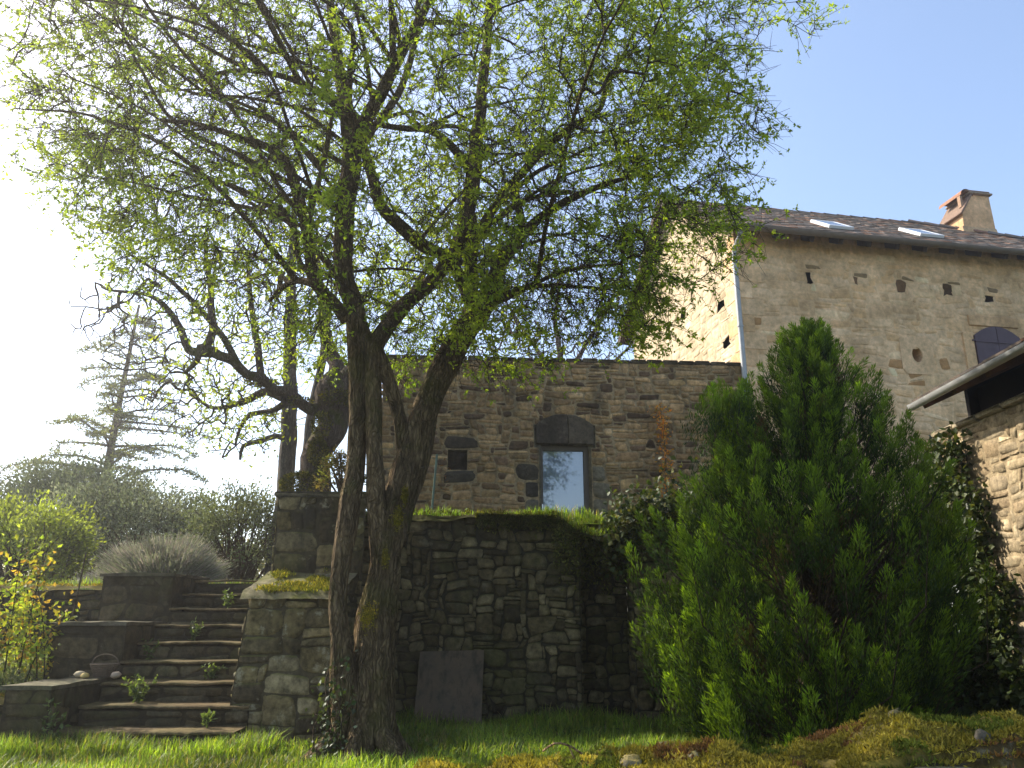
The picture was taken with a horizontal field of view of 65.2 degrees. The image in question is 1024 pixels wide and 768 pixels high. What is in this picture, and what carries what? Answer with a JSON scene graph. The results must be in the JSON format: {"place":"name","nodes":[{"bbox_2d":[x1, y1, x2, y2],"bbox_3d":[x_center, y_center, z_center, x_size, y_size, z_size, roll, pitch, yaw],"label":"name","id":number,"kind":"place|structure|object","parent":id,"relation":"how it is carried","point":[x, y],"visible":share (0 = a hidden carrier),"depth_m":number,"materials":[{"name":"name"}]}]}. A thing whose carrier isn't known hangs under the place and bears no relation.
{"place":"outdoors","nodes":[
{"label":"outdoors","id":0,"kind":"place"},
{"bbox_2d":[31,588,94,589],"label":"garden","id":1,"kind":"object","parent":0,"point":[76,589],"depth_m":10.59,"materials":[{"name":"green plant"}]},
{"bbox_2d":[0,489,109,583],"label":"green shrub","id":2,"kind":"object","parent":1,"relation":"on","point":[68,536],"visible":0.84,"depth_m":12.64,"materials":[{"name":"green plant"}]},
{"bbox_2d":[0,449,159,583],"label":"dark shrub","id":3,"kind":"object","parent":1,"relation":"on","point":[45,477],"visible":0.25,"depth_m":19.41,"materials":[{"name":"green plant"}]},
{"bbox_2d":[71,563,112,583],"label":"lavender bush","id":4,"kind":"object","parent":1,"relation":"on","point":[90,577],"visible":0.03,"depth_m":11.46,"materials":[{"name":"green plant"}]},
{"bbox_2d":[0,305,214,556],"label":"cedar","id":5,"kind":"object","parent":1,"relation":"on","point":[110,445],"visible":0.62,"depth_m":27.49,"materials":[{"name":"green plant"}]},
{"bbox_2d":[0,575,251,589],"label":"grass","id":6,"kind":"structure","parent":1,"relation":"on","point":[84,582],"depth_m":10.70,"materials":[{"name":"green plant"}]},
{"bbox_2d":[22,466,232,575],"bbox_3d":[-7.631,3.034,15.818,4.593,2.677,3.401,0,-16,0],"label":"silver shrub","id":7,"kind":"object","parent":1,"relation":"on","point":[137,512],"visible":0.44,"depth_m":15.28,"materials":[{"name":"green plant"}]},
{"bbox_2d":[2,529,267,583],"bbox_3d":[-16.495,5.883,27.442,35.342,2.725,4.384,0,-16,0],"label":"hedge","id":8,"kind":"object","parent":1,"relation":"on","point":[255,577],"depth_m":26.30,"materials":[{"name":"green plant"}]},
{"bbox_2d":[78,528,238,582],"bbox_3d":[-5.180,2.706,11.985,2.503,1.123,2.085,0,-16,0],"label":"lavender bush","id":9,"kind":"object","parent":1,"relation":"on","point":[182,557],"visible":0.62,"depth_m":11.71,"materials":[{"name":"grey plant"}]},
{"bbox_2d":[157,473,276,582],"bbox_3d":[-5.039,2.759,14.262,2.348,2.241,2.322,0,-16,0],"label":"olive shrub","id":10,"kind":"object","parent":1,"relation":"on","point":[246,513],"visible":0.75,"depth_m":14.03,"materials":[{"name":"green plant"}]},
{"bbox_2d":[0,710,969,767],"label":"lawn grass","id":11,"kind":"structure","parent":0,"point":[274,760],"depth_m":6.51,"materials":[{"name":"green plant"}]},
{"bbox_2d":[46,630,966,767],"bbox_3d":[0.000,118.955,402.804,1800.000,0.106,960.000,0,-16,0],"label":"lawn","id":12,"kind":"structure","parent":0,"point":[228,709],"depth_m":7.68,"materials":[{"name":"green plant"}]},
{"bbox_2d":[0,691,4,720],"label":"bed wall","id":13,"kind":"structure","parent":12,"relation":"on","point":[2,695],"depth_m":7.32,"materials":[{"name":"grey stone"}]},
{"bbox_2d":[40,698,70,742],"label":"weed","id":14,"kind":"object","parent":12,"relation":"on","point":[49,724],"visible":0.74,"depth_m":6.83,"materials":[{"name":"green plant"}]},
{"bbox_2d":[0,572,257,745],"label":"stone staircase","id":15,"kind":"structure","parent":12,"relation":"on","point":[164,609],"depth_m":8.09,"materials":[{"name":"grey stone"}]},
{"bbox_2d":[73,671,85,677],"bbox_3d":[-4.217,2.836,7.809,0.111,0.067,0.097,0,-16,0],"label":"loose stone","id":16,"kind":"object","parent":15,"relation":"on","point":[77,674],"visible":0.86,"depth_m":7.78,"materials":[{"name":"beige stone"}]},
{"bbox_2d":[80,673,89,677],"bbox_3d":[-4.135,2.824,7.750,0.083,0.054,0.072,0,-16,0],"label":"loose stone","id":17,"kind":"object","parent":15,"relation":"on","point":[84,675],"visible":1,"depth_m":7.73,"materials":[{"name":"beige stone"}]},
{"bbox_2d":[90,654,119,677],"bbox_3d":[-4.015,2.774,7.888,0.285,0.218,0.230,0,-16,0],"label":"wire basket","id":18,"kind":"object","parent":15,"relation":"on","point":[101,670],"visible":0.92,"depth_m":7.81,"materials":[{"name":"metal"}]},
{"bbox_2d":[110,672,121,678],"bbox_3d":[-3.848,2.826,7.769,0.088,0.065,0.085,-11,-20,33],"label":"loose stone","id":19,"kind":"object","parent":15,"relation":"on","point":[114,675],"visible":1,"depth_m":7.75,"materials":[{"name":"grey stone"}]},
{"bbox_2d":[121,673,157,702],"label":"weed","id":20,"kind":"object","parent":15,"relation":"on","point":[136,694],"visible":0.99,"depth_m":7.53,"materials":[{"name":"green plant"}]},
{"bbox_2d":[141,638,159,659],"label":"weed","id":21,"kind":"object","parent":15,"relation":"on","point":[146,646],"visible":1,"depth_m":8.39,"materials":[{"name":"green plant"}]},
{"bbox_2d":[188,616,203,640],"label":"weed","id":22,"kind":"object","parent":15,"relation":"on","point":[192,633],"visible":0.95,"depth_m":8.79,"materials":[{"name":"green plant"}]},
{"bbox_2d":[200,709,216,727],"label":"weed","id":23,"kind":"object","parent":15,"relation":"on","point":[207,717],"visible":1,"depth_m":7.15,"materials":[{"name":"green plant"}]},
{"bbox_2d":[200,663,227,679],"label":"weed","id":24,"kind":"object","parent":15,"relation":"on","point":[213,672],"visible":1,"depth_m":8.00,"materials":[{"name":"green plant"}]},
{"bbox_2d":[220,588,235,607],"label":"weed","id":25,"kind":"object","parent":15,"relation":"on","point":[229,597],"visible":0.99,"depth_m":9.51,"materials":[{"name":"green plant"}]},
{"bbox_2d":[0,725,285,762],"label":"tall grass","id":26,"kind":"structure","parent":12,"relation":"on","point":[88,743],"depth_m":6.55,"materials":[{"name":"green plant"}]},
{"bbox_2d":[224,491,366,744],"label":"stone pier","id":27,"kind":"structure","parent":12,"relation":"on","point":[284,649],"depth_m":7.60,"materials":[{"name":"grey stone"}]},
{"bbox_2d":[0,0,849,767],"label":"tree","id":28,"kind":"object","parent":12,"relation":"on","point":[484,286],"visible":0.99,"depth_m":7.23,"materials":[{"name":"green plant"}]},
{"bbox_2d":[305,647,357,762],"bbox_3d":[-1.465,2.639,6.512,0.367,1.007,0.510,15,-22,-42],"label":"trunk ivy","id":29,"kind":"object","parent":28,"relation":"attached to","point":[327,723],"visible":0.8,"depth_m":6.47,"materials":[{"name":"green plant"}]},
{"bbox_2d":[414,650,483,726],"bbox_3d":[-0.640,3.167,8.174,0.685,0.840,0.474,0,-16,0],"label":"metal slab","id":30,"kind":"object","parent":12,"relation":"on","point":[450,682],"depth_m":8.21,"materials":[{"name":"grey metal"}]},
{"bbox_2d":[330,507,963,721],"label":"retaining wall","id":31,"kind":"structure","parent":12,"relation":"on","point":[535,608],"depth_m":8.73,"materials":[{"name":"grey stone"}]},
{"bbox_2d":[365,502,908,539],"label":"ledge grass","id":32,"kind":"structure","parent":31,"relation":"on","point":[545,511],"depth_m":8.95,"materials":[{"name":"green plant"}]},
{"bbox_2d":[594,454,743,582],"bbox_3d":[1.722,1.521,9.044,1.570,1.431,0.881,0,-16,0],"label":"ledge ivy","id":33,"kind":"object","parent":31,"relation":"attached to","point":[665,504],"visible":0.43,"depth_m":8.89,"materials":[{"name":"green plant"}]},
{"bbox_2d":[395,701,959,735],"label":"tall grass","id":34,"kind":"structure","parent":12,"relation":"on","point":[565,715],"depth_m":7.89,"materials":[{"name":"green plant"}]},
{"bbox_2d":[406,705,1023,767],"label":"mossy wall","id":35,"kind":"structure","parent":12,"relation":"on","point":[887,738],"depth_m":2.87,"materials":[{"name":"plant"}]},
{"bbox_2d":[542,742,581,758],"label":"dead twig","id":36,"kind":"object","parent":35,"relation":"on","point":[561,743],"visible":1,"depth_m":2.85,"materials":[{"name":"brown wood"}]},
{"bbox_2d":[624,316,1010,750],"bbox_3d":[2.702,1.434,7.375,3.365,4.420,3.094,0,-16,0],"label":"conifer","id":37,"kind":"object","parent":12,"relation":"on","point":[855,680],"visible":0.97,"depth_m":6.81,"materials":[{"name":"green plant"}]},
{"bbox_2d":[907,337,1023,701],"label":"open shed","id":38,"kind":"structure","parent":12,"relation":"on","point":[992,387],"depth_m":7.98,"materials":[{"name":"stone"}]},
{"bbox_2d":[917,421,1023,717],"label":"ivy","id":39,"kind":"object","parent":38,"relation":"attached to","point":[983,697],"depth_m":8.03,"materials":[{"name":"green plant"}]},
{"bbox_2d":[0,0,1023,615],"label":"sky","id":40,"kind":"structure","parent":0,"point":[903,107],"materials":[{"name":"blue"}]},
{"bbox_2d":[441,248,632,360],"bbox_3d":[1.173,-0.673,26.228,7.349,7.700,4.880,0,-16,0],"label":"bare tree","id":41,"kind":"object","parent":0,"point":[558,339],"visible":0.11,"depth_m":26.34,"materials":[{"name":"green plant"}]},
{"bbox_2d":[466,505,900,524],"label":"terrace grass","id":42,"kind":"structure","parent":0,"point":[588,517],"depth_m":9.21,"materials":[{"name":"green plant"}]},
{"bbox_2d":[579,524,942,548],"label":"terrace","id":43,"kind":"structure","parent":0,"point":[593,527],"depth_m":9.87,"materials":[{"name":"green plant"}]},
{"bbox_2d":[312,447,365,490],"bbox_3d":[-2.581,1.387,12.064,0.889,0.975,0.855,0,-16,0],"label":"dry shrub","id":44,"kind":"object","parent":43,"relation":"on","point":[336,461],"visible":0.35,"depth_m":11.98,"materials":[{"name":"brown plant"}]},
{"bbox_2d":[382,354,743,523],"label":"annex wall","id":45,"kind":"structure","parent":43,"relation":"on","point":[590,442],"depth_m":14.38,"materials":[{"name":"stone"}]},
{"bbox_2d":[541,446,589,523],"bbox_3d":[0.939,2.087,14.187,0.867,2.000,0.170,1,-16,-4],"label":"door","id":46,"kind":"structure","parent":45,"relation":"in","point":[564,469],"depth_m":14.33,"materials":[{"name":"paint"}]},
{"bbox_2d":[647,403,675,496],"bbox_3d":[2.669,1.357,14.102,0.452,2.170,0.394,0,-16,0],"label":"climbing rose","id":47,"kind":"object","parent":45,"relation":"attached to","point":[664,464],"visible":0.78,"depth_m":14.23,"materials":[{"name":"brown plant"}]},
{"bbox_2d":[617,189,1023,512],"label":"stone house","id":48,"kind":"structure","parent":43,"relation":"on","point":[913,309],"depth_m":16.03,"materials":[{"name":"stone"}]},
{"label":"terrace grass","id":49,"kind":"object","parent":43,"relation":"on","visible":0},
{"bbox_2d":[430,454,437,514],"bbox_3d":[-1.223,1.610,12.553,0.102,1.042,0.036,0,-16,0],"label":"garden pole","id":50,"kind":"object","parent":49,"relation":"on","point":[434,481],"visible":0.76,"depth_m":12.56,"materials":[{"name":"grey metal"}]},
{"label":"garden bed","id":51,"kind":"structure","parent":0,"visible":0},
{"bbox_2d":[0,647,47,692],"bbox_3d":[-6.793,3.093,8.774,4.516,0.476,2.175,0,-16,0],"label":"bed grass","id":52,"kind":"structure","parent":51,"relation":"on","point":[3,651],"depth_m":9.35,"materials":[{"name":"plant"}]},
{"bbox_2d":[0,649,51,690],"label":"bed ground cover","id":53,"kind":"object","parent":51,"relation":"on","point":[9,676],"visible":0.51,"depth_m":8.02,"materials":[{"name":"green plant"}]},
{"bbox_2d":[70,553,86,620],"bbox_3d":[-4.729,2.423,8.610,0.036,1.195,0.137,-11,-20,33],"label":"garden stake","id":54,"kind":"object","parent":53,"relation":"on","point":[75,603],"visible":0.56,"depth_m":8.69,"materials":[{"name":"brown wood"}]},
{"bbox_2d":[0,534,79,684],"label":"rose shrub","id":55,"kind":"object","parent":51,"relation":"on","point":[20,617],"visible":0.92,"depth_m":8.12,"materials":[{"name":"green plant"}]},
{"bbox_2d":[0,582,101,650],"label":"garden wall","id":56,"kind":"structure","parent":51,"relation":"on","point":[89,602],"depth_m":9.97,"materials":[{"name":"grey stone"}]},
{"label":"garden path","id":57,"kind":"structure","parent":0,"visible":0},
{"bbox_2d":[68,192,482,490],"bbox_3d":[-3.773,-0.073,13.380,6.674,7.383,4.034,0,-16,0],"label":"mossy tree","id":58,"kind":"object","parent":57,"relation":"on","point":[328,409],"visible":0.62,"depth_m":13.12,"materials":[{"name":"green plant"}]},
{"bbox_2d":[227,170,368,575],"bbox_3d":[-4.284,-0.275,15.137,2.751,8.430,2.428,0,-16,0],"label":"slim tree","id":59,"kind":"object","parent":57,"relation":"on","point":[287,459],"visible":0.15,"depth_m":14.80,"materials":[{"name":"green plant"}]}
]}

